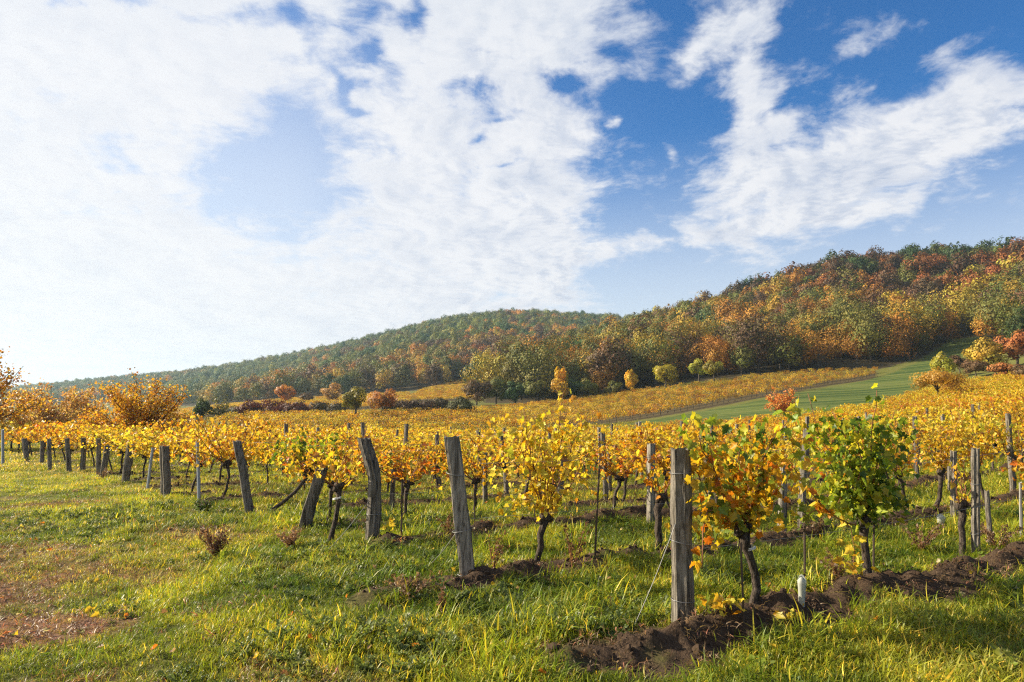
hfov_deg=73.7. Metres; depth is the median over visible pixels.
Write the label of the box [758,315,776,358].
broadleaf tree
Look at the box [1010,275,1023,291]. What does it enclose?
broadleaf tree
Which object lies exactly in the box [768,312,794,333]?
broadleaf tree
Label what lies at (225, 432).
grapevine
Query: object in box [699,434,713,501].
trellis post
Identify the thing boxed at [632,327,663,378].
broadleaf tree
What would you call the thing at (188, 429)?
grapevine
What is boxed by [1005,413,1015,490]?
trellis post
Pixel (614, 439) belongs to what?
grapevine
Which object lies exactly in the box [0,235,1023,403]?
forest
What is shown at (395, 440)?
grapevine
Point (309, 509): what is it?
trellis post
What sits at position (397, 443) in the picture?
grapevine
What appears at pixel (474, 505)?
iron rod
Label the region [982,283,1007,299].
broadleaf tree
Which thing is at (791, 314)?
broadleaf tree
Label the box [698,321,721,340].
broadleaf tree
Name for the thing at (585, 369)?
broadleaf tree
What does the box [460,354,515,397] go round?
broadleaf tree
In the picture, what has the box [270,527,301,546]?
dry weed
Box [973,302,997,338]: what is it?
broadleaf tree
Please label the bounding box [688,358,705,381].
broadleaf tree
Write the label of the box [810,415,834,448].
grapevine
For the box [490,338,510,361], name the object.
broadleaf tree
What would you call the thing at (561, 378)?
broadleaf tree
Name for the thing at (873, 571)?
iron rod
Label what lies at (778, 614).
vine sucker
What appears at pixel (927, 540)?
dry weed
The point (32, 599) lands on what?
dry grass
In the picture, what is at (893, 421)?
grapevine
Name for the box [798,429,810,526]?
trellis post
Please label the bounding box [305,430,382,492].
grapevine
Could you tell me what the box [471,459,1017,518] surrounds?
trellis wire
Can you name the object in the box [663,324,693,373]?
broadleaf tree
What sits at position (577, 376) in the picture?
broadleaf tree
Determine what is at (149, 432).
grapevine
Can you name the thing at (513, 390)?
shrub
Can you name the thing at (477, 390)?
shrub
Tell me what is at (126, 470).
trellis post
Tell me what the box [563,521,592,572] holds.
dry weed
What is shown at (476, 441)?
grapevine
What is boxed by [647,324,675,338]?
broadleaf tree
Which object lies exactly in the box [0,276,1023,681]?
ground
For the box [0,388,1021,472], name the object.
grass
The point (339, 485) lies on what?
grapevine
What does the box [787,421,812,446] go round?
grapevine
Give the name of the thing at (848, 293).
broadleaf tree
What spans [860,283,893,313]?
broadleaf tree
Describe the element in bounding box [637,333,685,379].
broadleaf tree
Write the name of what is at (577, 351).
broadleaf tree
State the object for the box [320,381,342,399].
broadleaf tree
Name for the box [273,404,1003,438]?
trellis wire
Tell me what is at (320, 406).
shrub
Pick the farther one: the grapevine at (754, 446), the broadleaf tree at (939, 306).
the broadleaf tree at (939, 306)
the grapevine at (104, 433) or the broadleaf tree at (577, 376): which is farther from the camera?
the broadleaf tree at (577, 376)
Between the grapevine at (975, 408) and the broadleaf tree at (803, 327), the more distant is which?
the broadleaf tree at (803, 327)
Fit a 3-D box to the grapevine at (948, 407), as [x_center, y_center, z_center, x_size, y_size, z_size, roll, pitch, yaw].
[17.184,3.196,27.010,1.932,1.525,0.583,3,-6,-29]
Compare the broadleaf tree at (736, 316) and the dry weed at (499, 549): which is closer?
the dry weed at (499, 549)
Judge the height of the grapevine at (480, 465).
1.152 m
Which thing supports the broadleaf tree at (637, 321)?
on the ground at (888, 376)
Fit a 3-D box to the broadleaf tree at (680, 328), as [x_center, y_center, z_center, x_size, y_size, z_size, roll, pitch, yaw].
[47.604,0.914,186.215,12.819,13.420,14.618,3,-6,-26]
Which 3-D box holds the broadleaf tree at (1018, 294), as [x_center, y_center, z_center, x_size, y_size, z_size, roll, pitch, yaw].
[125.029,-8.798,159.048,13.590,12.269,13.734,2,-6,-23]
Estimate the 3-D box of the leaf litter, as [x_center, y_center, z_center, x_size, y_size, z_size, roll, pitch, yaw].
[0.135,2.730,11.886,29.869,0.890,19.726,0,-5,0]
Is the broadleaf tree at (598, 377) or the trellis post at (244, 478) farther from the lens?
the broadleaf tree at (598, 377)
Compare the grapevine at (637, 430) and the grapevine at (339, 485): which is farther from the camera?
the grapevine at (637, 430)
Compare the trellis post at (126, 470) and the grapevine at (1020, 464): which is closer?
the grapevine at (1020, 464)
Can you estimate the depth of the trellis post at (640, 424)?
17.68 m
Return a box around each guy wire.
[328,501,368,549]
[633,523,675,627]
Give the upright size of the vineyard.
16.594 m
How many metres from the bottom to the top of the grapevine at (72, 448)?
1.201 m
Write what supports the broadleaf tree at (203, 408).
on the ground at (888, 376)
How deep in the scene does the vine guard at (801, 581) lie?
5.51 m
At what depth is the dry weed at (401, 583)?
5.97 m
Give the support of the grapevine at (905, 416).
on the ground at (888, 376)
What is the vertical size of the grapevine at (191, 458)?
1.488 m
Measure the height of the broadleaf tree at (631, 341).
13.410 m
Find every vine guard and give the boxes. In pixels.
[797,574,806,606]
[936,514,945,525]
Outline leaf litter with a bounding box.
[2,459,1023,675]
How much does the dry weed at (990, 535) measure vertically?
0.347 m
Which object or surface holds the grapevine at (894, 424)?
on the ground at (888, 376)
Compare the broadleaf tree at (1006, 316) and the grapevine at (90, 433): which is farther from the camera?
the broadleaf tree at (1006, 316)
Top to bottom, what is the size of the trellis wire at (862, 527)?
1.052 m
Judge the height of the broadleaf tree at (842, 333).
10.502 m
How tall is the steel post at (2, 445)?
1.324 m
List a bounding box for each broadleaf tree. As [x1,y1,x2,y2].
[192,397,214,424]
[274,384,296,400]
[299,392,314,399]
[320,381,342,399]
[341,386,366,421]
[367,387,397,410]
[459,353,494,387]
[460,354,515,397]
[467,345,497,379]
[483,351,511,374]
[486,336,557,397]
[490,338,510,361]
[497,335,518,353]
[498,350,544,399]
[508,343,566,400]
[511,338,535,356]
[522,334,575,368]
[527,337,573,397]
[532,332,561,347]
[550,366,568,397]
[551,332,583,352]
[559,332,593,345]
[559,337,586,353]
[560,355,599,389]
[563,343,591,371]
[564,348,592,379]
[566,356,580,384]
[576,362,605,384]
[577,344,628,390]
[581,334,598,361]
[583,334,601,353]
[583,334,635,381]
[584,327,630,349]
[590,364,618,392]
[594,319,632,340]
[597,335,635,381]
[601,321,628,340]
[601,336,651,389]
[613,330,639,344]
[615,317,655,337]
[618,350,660,383]
[620,326,633,339]
[624,369,638,388]
[626,314,652,346]
[628,333,682,383]
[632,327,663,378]
[636,323,667,347]
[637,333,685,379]
[645,309,678,326]
[647,319,675,332]
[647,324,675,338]
[647,345,689,375]
[653,310,677,331]
[653,364,678,386]
[662,320,705,345]
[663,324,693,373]
[665,326,707,377]
[666,317,718,359]
[670,319,712,329]
[675,310,707,325]
[682,343,721,375]
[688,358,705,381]
[694,335,738,375]
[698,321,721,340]
[698,333,730,364]
[702,324,738,367]
[702,360,723,384]
[706,300,737,322]
[706,312,747,329]
[710,297,759,318]
[715,318,752,333]
[721,302,767,330]
[722,315,771,370]
[725,316,793,371]
[725,340,758,374]
[726,299,752,315]
[747,313,768,322]
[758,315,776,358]
[760,321,798,368]
[763,334,814,370]
[764,325,799,355]
[768,301,799,319]
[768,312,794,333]
[770,320,811,367]
[771,294,793,317]
[774,307,798,324]
[776,295,806,320]
[788,308,835,351]
[792,298,806,310]
[792,302,814,320]
[793,320,821,355]
[794,295,822,309]
[794,330,848,367]
[795,296,833,314]
[796,305,822,325]
[800,307,842,354]
[803,332,822,363]
[809,300,866,327]
[819,290,836,305]
[820,319,856,358]
[821,316,864,354]
[825,285,863,308]
[825,296,852,312]
[827,298,865,319]
[830,290,866,304]
[837,296,886,358]
[839,331,870,361]
[848,314,895,361]
[851,295,886,316]
[855,311,914,357]
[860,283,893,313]
[863,298,928,353]
[867,301,900,319]
[874,324,916,360]
[876,306,925,356]
[880,294,941,351]
[887,292,917,306]
[889,298,915,308]
[908,326,933,352]
[909,366,973,394]
[911,294,949,345]
[916,323,935,347]
[922,298,951,333]
[923,290,959,330]
[929,351,957,373]
[932,306,962,342]
[940,282,976,334]
[961,289,1020,339]
[965,296,988,328]
[967,305,985,330]
[970,315,1005,343]
[972,284,1006,306]
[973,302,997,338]
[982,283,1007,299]
[993,303,1022,336]
[994,282,1023,299]
[998,303,1023,341]
[1001,277,1023,297]
[1006,286,1023,303]
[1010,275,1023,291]
[1015,296,1023,312]
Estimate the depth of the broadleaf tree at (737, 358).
154.46 m
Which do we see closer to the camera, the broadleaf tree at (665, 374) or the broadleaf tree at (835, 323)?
the broadleaf tree at (665, 374)
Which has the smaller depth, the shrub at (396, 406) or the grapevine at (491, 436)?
the grapevine at (491, 436)
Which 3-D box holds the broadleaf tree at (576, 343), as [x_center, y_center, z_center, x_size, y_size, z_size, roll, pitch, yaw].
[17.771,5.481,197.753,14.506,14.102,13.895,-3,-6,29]
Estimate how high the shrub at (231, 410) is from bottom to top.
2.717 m
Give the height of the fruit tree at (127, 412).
3.915 m
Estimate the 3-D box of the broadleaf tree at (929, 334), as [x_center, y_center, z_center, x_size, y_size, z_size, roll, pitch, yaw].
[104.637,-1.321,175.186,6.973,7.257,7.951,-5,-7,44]
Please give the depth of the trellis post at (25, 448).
24.68 m
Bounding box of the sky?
[0,0,1023,386]
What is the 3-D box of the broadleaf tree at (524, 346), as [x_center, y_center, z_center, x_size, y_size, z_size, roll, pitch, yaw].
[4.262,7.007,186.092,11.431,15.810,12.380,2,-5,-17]
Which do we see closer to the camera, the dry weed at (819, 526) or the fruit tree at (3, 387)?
the dry weed at (819, 526)
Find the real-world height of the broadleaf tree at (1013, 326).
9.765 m
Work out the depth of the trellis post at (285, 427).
19.62 m
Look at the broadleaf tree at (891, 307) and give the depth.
185.96 m
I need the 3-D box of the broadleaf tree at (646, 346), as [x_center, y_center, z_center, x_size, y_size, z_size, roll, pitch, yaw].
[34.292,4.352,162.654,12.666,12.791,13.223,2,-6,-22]
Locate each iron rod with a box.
[400,479,402,535]
[474,489,474,522]
[594,465,599,555]
[740,542,744,623]
[803,504,805,576]
[872,524,874,572]
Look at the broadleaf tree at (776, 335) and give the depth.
163.40 m
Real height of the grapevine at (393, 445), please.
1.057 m
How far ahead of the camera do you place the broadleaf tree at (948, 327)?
179.37 m
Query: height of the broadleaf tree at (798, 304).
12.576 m
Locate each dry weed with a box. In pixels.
[91,467,113,477]
[193,497,214,512]
[196,524,231,556]
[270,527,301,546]
[384,572,439,598]
[436,507,453,533]
[436,581,446,613]
[485,528,509,567]
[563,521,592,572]
[791,511,834,535]
[815,547,855,578]
[902,518,945,550]
[980,522,1022,547]
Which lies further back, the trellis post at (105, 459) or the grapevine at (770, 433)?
the grapevine at (770, 433)
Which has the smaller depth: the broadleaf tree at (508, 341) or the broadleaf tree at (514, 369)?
the broadleaf tree at (514, 369)
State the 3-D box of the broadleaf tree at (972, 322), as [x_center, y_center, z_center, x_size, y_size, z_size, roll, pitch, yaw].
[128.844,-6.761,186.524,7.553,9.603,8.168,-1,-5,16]
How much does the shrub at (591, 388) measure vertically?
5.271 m
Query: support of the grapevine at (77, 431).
on the ground at (888, 376)
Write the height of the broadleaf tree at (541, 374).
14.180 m
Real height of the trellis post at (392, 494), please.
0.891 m
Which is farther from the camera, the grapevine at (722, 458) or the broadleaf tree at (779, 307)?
the broadleaf tree at (779, 307)
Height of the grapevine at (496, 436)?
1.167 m
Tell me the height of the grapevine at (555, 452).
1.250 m
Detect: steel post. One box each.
[1,429,4,463]
[146,447,153,489]
[196,442,200,500]
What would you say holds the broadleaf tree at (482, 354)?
on the ground at (888, 376)
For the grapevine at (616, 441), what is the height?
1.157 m
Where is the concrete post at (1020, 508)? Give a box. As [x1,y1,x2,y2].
[1019,482,1022,534]
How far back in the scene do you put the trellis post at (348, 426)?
19.53 m
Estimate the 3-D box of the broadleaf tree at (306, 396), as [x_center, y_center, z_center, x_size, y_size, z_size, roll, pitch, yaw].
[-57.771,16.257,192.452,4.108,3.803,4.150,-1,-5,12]
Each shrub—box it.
[218,405,250,415]
[233,399,264,413]
[261,398,289,414]
[281,398,313,413]
[309,400,330,412]
[325,401,349,413]
[383,400,409,410]
[399,398,435,410]
[428,397,454,409]
[446,396,476,415]
[461,379,492,404]
[485,376,508,404]
[503,381,527,404]
[522,380,548,400]
[556,377,585,395]
[578,377,599,398]
[603,380,621,393]
[951,355,968,372]
[961,360,990,375]
[962,337,1009,371]
[986,362,1020,378]
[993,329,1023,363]
[1009,364,1023,376]
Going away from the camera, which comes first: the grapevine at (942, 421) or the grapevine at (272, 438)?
the grapevine at (942, 421)
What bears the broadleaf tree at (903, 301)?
on the ground at (888, 376)
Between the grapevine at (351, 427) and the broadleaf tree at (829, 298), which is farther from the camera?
the broadleaf tree at (829, 298)
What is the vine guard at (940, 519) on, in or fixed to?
on the ground at (888, 376)
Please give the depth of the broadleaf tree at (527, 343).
178.68 m
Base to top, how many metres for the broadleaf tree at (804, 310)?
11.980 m
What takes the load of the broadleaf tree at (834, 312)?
on the ground at (888, 376)
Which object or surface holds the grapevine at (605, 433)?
on the ground at (888, 376)
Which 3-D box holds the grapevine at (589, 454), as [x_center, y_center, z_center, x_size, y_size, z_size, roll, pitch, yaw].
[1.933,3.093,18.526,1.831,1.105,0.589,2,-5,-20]
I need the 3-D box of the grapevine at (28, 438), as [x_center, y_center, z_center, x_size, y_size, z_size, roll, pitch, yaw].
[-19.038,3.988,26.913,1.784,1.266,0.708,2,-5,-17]
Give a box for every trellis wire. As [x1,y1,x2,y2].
[255,407,1022,442]
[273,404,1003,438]
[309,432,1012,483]
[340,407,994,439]
[341,414,1000,445]
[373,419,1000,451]
[381,442,1005,494]
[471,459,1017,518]
[477,428,1014,463]
[698,449,1023,479]
[700,497,1023,548]
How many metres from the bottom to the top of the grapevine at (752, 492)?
1.856 m
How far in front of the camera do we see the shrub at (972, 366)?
107.51 m
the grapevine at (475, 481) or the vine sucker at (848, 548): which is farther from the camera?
the grapevine at (475, 481)
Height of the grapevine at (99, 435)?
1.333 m
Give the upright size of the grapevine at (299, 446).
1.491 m
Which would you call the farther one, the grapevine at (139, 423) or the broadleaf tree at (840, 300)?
the broadleaf tree at (840, 300)
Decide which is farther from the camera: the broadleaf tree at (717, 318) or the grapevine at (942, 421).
the broadleaf tree at (717, 318)
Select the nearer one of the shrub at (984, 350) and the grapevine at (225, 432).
the grapevine at (225, 432)
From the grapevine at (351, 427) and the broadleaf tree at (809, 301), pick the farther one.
the broadleaf tree at (809, 301)
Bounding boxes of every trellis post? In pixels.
[21,438,29,461]
[40,441,44,462]
[47,439,51,470]
[65,438,71,471]
[80,438,85,471]
[96,438,100,475]
[100,445,110,475]
[121,444,133,481]
[159,445,170,495]
[232,440,253,512]
[284,424,287,466]
[298,467,327,529]
[347,423,350,440]
[357,437,381,540]
[361,422,364,476]
[389,465,395,508]
[402,423,408,480]
[435,434,441,485]
[444,436,474,575]
[482,452,487,502]
[499,436,508,493]
[557,451,563,494]
[597,427,601,468]
[600,430,608,499]
[607,452,611,493]
[638,421,643,474]
[646,443,655,523]
[669,447,694,622]
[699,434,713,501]
[777,465,787,532]
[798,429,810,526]
[805,416,809,478]
[912,416,919,478]
[947,458,949,492]
[950,450,956,517]
[970,447,980,552]
[971,404,974,445]
[984,489,992,543]
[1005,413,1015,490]
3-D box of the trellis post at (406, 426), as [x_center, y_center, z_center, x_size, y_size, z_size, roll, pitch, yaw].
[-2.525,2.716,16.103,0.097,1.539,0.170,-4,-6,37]
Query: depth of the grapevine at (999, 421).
18.71 m
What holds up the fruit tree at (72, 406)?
on the ground at (888, 376)
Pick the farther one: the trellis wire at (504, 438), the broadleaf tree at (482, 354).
the broadleaf tree at (482, 354)
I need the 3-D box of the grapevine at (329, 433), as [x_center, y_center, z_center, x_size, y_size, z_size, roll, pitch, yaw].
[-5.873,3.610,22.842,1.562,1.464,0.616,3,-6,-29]
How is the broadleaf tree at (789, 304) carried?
on the ground at (888, 376)
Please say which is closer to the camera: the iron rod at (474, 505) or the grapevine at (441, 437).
the iron rod at (474, 505)
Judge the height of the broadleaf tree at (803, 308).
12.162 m
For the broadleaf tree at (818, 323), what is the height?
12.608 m
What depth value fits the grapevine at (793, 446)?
17.65 m
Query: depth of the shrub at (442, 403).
105.16 m
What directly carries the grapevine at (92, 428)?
on the ground at (888, 376)
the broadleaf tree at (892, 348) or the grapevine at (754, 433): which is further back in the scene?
the broadleaf tree at (892, 348)
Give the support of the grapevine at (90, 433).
on the ground at (888, 376)
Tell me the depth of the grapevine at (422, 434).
24.43 m
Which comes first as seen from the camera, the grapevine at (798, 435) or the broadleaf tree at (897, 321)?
the grapevine at (798, 435)
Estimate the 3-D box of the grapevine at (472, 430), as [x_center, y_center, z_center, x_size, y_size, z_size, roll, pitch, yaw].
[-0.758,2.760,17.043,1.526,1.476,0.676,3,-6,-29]
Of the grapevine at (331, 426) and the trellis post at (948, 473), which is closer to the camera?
the trellis post at (948, 473)
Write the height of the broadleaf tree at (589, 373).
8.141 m
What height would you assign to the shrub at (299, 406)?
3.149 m
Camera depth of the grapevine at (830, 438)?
18.26 m
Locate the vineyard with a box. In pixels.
[0,366,1023,453]
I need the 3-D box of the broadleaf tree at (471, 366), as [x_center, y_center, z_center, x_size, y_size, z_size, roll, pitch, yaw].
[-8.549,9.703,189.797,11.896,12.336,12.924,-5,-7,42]
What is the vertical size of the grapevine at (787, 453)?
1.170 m
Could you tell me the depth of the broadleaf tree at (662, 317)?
229.24 m
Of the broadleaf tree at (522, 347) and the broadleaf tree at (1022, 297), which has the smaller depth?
the broadleaf tree at (1022, 297)
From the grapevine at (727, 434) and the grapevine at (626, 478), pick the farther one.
the grapevine at (727, 434)
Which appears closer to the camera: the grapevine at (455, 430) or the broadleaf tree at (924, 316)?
the grapevine at (455, 430)
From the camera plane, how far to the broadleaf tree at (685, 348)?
163.11 m
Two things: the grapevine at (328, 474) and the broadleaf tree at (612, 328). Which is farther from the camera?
the broadleaf tree at (612, 328)
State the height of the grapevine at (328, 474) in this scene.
1.444 m
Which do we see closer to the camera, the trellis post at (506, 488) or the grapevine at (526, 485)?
the grapevine at (526, 485)
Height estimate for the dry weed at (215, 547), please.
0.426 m
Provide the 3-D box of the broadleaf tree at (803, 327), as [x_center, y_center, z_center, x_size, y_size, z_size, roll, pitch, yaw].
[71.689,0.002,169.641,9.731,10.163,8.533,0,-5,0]
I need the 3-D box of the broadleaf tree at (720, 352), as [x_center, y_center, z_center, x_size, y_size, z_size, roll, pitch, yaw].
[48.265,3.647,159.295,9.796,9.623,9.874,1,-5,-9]
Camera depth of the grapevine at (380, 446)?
15.52 m
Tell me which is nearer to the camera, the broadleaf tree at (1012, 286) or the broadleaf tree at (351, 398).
the broadleaf tree at (351, 398)
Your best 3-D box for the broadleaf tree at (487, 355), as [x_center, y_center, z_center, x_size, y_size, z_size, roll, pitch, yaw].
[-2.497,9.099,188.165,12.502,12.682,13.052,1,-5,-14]
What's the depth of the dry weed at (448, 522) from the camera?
8.55 m
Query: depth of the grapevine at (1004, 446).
11.56 m
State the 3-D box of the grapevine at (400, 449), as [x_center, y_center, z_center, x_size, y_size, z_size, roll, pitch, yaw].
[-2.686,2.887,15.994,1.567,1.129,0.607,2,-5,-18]
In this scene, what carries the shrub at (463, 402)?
on the ground at (888, 376)
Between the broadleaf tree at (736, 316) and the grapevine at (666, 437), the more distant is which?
the broadleaf tree at (736, 316)
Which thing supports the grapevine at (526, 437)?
on the ground at (888, 376)
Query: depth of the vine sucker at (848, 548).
6.15 m
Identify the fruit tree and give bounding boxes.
[0,346,52,427]
[0,377,112,428]
[69,367,204,447]
[212,395,229,424]
[762,385,799,414]
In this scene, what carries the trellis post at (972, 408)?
on the ground at (888, 376)
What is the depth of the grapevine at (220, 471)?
15.84 m
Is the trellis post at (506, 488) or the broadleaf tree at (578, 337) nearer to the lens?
the trellis post at (506, 488)
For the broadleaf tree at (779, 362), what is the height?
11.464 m
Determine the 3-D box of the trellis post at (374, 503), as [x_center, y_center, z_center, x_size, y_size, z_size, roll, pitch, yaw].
[-1.767,1.917,8.436,0.329,1.442,0.203,0,-5,0]
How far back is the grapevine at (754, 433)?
21.70 m
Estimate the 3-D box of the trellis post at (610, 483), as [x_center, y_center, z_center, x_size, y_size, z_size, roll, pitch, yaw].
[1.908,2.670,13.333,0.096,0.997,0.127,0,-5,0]
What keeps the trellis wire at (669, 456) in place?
attached to the trellis post at (1011, 473)
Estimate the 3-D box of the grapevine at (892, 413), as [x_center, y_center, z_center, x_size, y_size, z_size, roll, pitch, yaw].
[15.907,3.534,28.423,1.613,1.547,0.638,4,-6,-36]
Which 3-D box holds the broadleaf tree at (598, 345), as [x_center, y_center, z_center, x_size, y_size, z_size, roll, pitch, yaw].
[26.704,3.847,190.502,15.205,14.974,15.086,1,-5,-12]
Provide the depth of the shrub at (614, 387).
147.87 m
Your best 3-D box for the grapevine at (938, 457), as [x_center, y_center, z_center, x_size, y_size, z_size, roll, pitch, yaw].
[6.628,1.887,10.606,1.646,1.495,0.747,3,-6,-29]
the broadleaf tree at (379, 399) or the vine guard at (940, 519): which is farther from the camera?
the broadleaf tree at (379, 399)
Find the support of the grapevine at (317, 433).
on the ground at (888, 376)
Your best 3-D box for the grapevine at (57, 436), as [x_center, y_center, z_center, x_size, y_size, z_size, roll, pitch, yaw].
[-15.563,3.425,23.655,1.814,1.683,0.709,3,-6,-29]
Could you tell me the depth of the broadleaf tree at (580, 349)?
182.60 m
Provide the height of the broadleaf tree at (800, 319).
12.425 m
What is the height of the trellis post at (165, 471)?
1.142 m
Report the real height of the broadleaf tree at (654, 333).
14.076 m
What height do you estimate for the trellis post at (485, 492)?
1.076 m
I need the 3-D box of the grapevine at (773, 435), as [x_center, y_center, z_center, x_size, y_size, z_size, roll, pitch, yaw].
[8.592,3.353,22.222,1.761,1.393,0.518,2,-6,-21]
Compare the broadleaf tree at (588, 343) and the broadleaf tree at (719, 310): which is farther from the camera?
the broadleaf tree at (719, 310)
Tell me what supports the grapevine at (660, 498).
on the ground at (888, 376)
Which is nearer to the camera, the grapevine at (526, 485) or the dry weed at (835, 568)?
the dry weed at (835, 568)
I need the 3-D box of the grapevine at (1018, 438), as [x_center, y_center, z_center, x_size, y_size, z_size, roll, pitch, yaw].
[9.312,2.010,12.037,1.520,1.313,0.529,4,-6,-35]
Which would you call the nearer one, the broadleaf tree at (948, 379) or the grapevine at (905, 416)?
the grapevine at (905, 416)
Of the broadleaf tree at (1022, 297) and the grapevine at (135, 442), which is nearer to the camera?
the grapevine at (135, 442)
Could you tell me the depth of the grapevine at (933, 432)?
14.25 m
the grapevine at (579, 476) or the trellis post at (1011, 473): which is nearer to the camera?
the grapevine at (579, 476)
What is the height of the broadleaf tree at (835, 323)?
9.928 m
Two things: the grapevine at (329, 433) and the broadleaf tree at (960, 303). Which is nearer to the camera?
the grapevine at (329, 433)
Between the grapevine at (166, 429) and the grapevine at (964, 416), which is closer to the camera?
the grapevine at (964, 416)
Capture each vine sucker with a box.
[380,518,395,530]
[697,588,746,616]
[773,608,820,619]
[832,521,880,574]
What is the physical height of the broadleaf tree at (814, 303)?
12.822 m
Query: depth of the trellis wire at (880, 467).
6.69 m
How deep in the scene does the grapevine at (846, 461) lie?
12.72 m
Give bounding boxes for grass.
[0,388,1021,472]
[0,448,1023,681]
[0,470,1023,681]
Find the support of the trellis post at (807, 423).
on the ground at (888, 376)
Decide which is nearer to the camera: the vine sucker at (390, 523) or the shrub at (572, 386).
the vine sucker at (390, 523)
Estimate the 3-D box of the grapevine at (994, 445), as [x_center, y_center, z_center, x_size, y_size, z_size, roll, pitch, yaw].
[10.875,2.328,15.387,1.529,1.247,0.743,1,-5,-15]
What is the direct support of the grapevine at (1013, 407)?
on the ground at (888, 376)
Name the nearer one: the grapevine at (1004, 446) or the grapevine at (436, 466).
the grapevine at (1004, 446)
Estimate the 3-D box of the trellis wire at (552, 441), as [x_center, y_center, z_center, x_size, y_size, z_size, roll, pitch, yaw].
[11.752,1.783,17.860,33.600,1.045,0.004,3,-6,-29]
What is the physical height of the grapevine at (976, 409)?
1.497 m
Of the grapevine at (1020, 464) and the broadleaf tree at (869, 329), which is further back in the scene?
the broadleaf tree at (869, 329)
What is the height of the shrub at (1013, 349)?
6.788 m
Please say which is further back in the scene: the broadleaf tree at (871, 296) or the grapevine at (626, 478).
the broadleaf tree at (871, 296)
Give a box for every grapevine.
[4,426,52,455]
[24,424,81,459]
[31,415,91,460]
[44,432,92,452]
[58,424,123,466]
[62,423,111,457]
[71,422,120,443]
[78,428,139,470]
[79,427,134,445]
[83,427,162,472]
[101,422,159,465]
[104,429,183,476]
[119,426,182,450]
[122,415,171,459]
[124,430,204,484]
[134,426,195,448]
[149,414,205,463]
[152,419,203,461]
[154,424,237,491]
[164,431,223,477]
[180,414,273,496]
[181,426,259,481]
[186,424,225,461]
[190,416,242,472]
[199,424,258,468]
[202,425,284,465]
[214,427,271,451]
[228,422,277,469]
[232,434,298,483]
[241,429,290,466]
[256,429,311,474]
[261,427,309,468]
[262,422,309,435]
[262,429,344,488]
[265,427,349,510]
[275,426,382,522]
[286,422,342,452]
[290,423,345,453]
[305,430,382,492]
[309,433,388,483]
[309,449,379,541]
[315,428,354,443]
[330,427,396,463]
[332,424,394,449]
[341,427,387,443]
[356,446,442,495]
[357,430,449,514]
[360,436,426,491]
[371,437,418,453]
[372,435,416,453]
[375,440,428,461]
[379,432,416,445]
[382,441,432,467]
[396,441,474,485]
[408,429,465,481]
[408,431,442,441]
[414,436,468,473]
[417,446,497,475]
[429,432,516,511]
[439,428,485,448]
[443,434,496,470]
[445,440,509,484]
[457,422,507,477]
[463,428,547,472]
[467,425,515,465]
[480,434,533,447]
[485,389,608,561]
[492,436,604,517]
[496,424,548,477]
[496,426,544,465]
[497,438,569,502]
[528,432,583,488]
[542,428,595,479]
[560,434,608,471]
[568,432,669,509]
[579,433,618,466]
[584,429,620,444]
[587,432,662,500]
[594,427,634,468]
[606,423,667,485]
[611,437,645,475]
[613,425,668,467]
[619,420,714,508]
[633,438,693,550]
[639,435,718,474]
[648,425,704,454]
[664,403,825,603]
[676,435,752,502]
[681,436,740,480]
[688,426,731,478]
[707,423,748,442]
[716,424,741,440]
[717,432,759,461]
[730,446,784,463]
[733,425,773,448]
[733,426,772,450]
[733,444,800,483]
[760,423,792,451]
[761,423,782,449]
[777,418,814,442]
[777,433,819,470]
[782,383,935,574]
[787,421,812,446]
[796,430,846,475]
[801,428,846,448]
[808,428,892,488]
[809,439,874,472]
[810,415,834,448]
[853,416,910,478]
[854,427,929,507]
[875,414,907,431]
[878,414,918,440]
[882,407,905,422]
[893,411,921,422]
[902,414,931,451]
[905,415,972,506]
[909,418,970,473]
[909,419,952,462]
[911,414,940,444]
[914,408,940,423]
[922,411,957,444]
[932,403,957,437]
[936,417,977,459]
[937,406,996,450]
[938,409,980,429]
[939,411,1007,499]
[946,460,981,555]
[949,415,999,457]
[951,403,997,421]
[960,404,990,418]
[970,417,1023,468]
[977,413,1018,441]
[978,402,1010,418]
[978,417,1023,486]
[990,404,1023,418]
[1000,442,1023,489]
[1002,398,1023,461]
[1004,401,1023,419]
[1008,402,1023,449]
[1013,423,1023,453]
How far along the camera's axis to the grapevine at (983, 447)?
11.11 m
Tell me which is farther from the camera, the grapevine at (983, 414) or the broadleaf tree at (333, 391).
the broadleaf tree at (333, 391)
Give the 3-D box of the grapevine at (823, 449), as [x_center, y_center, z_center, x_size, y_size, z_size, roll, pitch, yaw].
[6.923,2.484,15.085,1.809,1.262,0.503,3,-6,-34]
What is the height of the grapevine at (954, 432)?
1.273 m
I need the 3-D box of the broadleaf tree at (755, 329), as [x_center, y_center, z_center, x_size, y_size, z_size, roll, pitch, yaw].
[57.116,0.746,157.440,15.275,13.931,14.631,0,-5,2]
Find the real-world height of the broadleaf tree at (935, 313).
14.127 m
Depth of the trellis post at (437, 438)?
14.89 m
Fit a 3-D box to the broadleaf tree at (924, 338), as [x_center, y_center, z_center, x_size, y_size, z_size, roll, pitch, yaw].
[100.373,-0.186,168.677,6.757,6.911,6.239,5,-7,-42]
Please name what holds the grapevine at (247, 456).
on the ground at (888, 376)
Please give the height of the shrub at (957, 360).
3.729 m

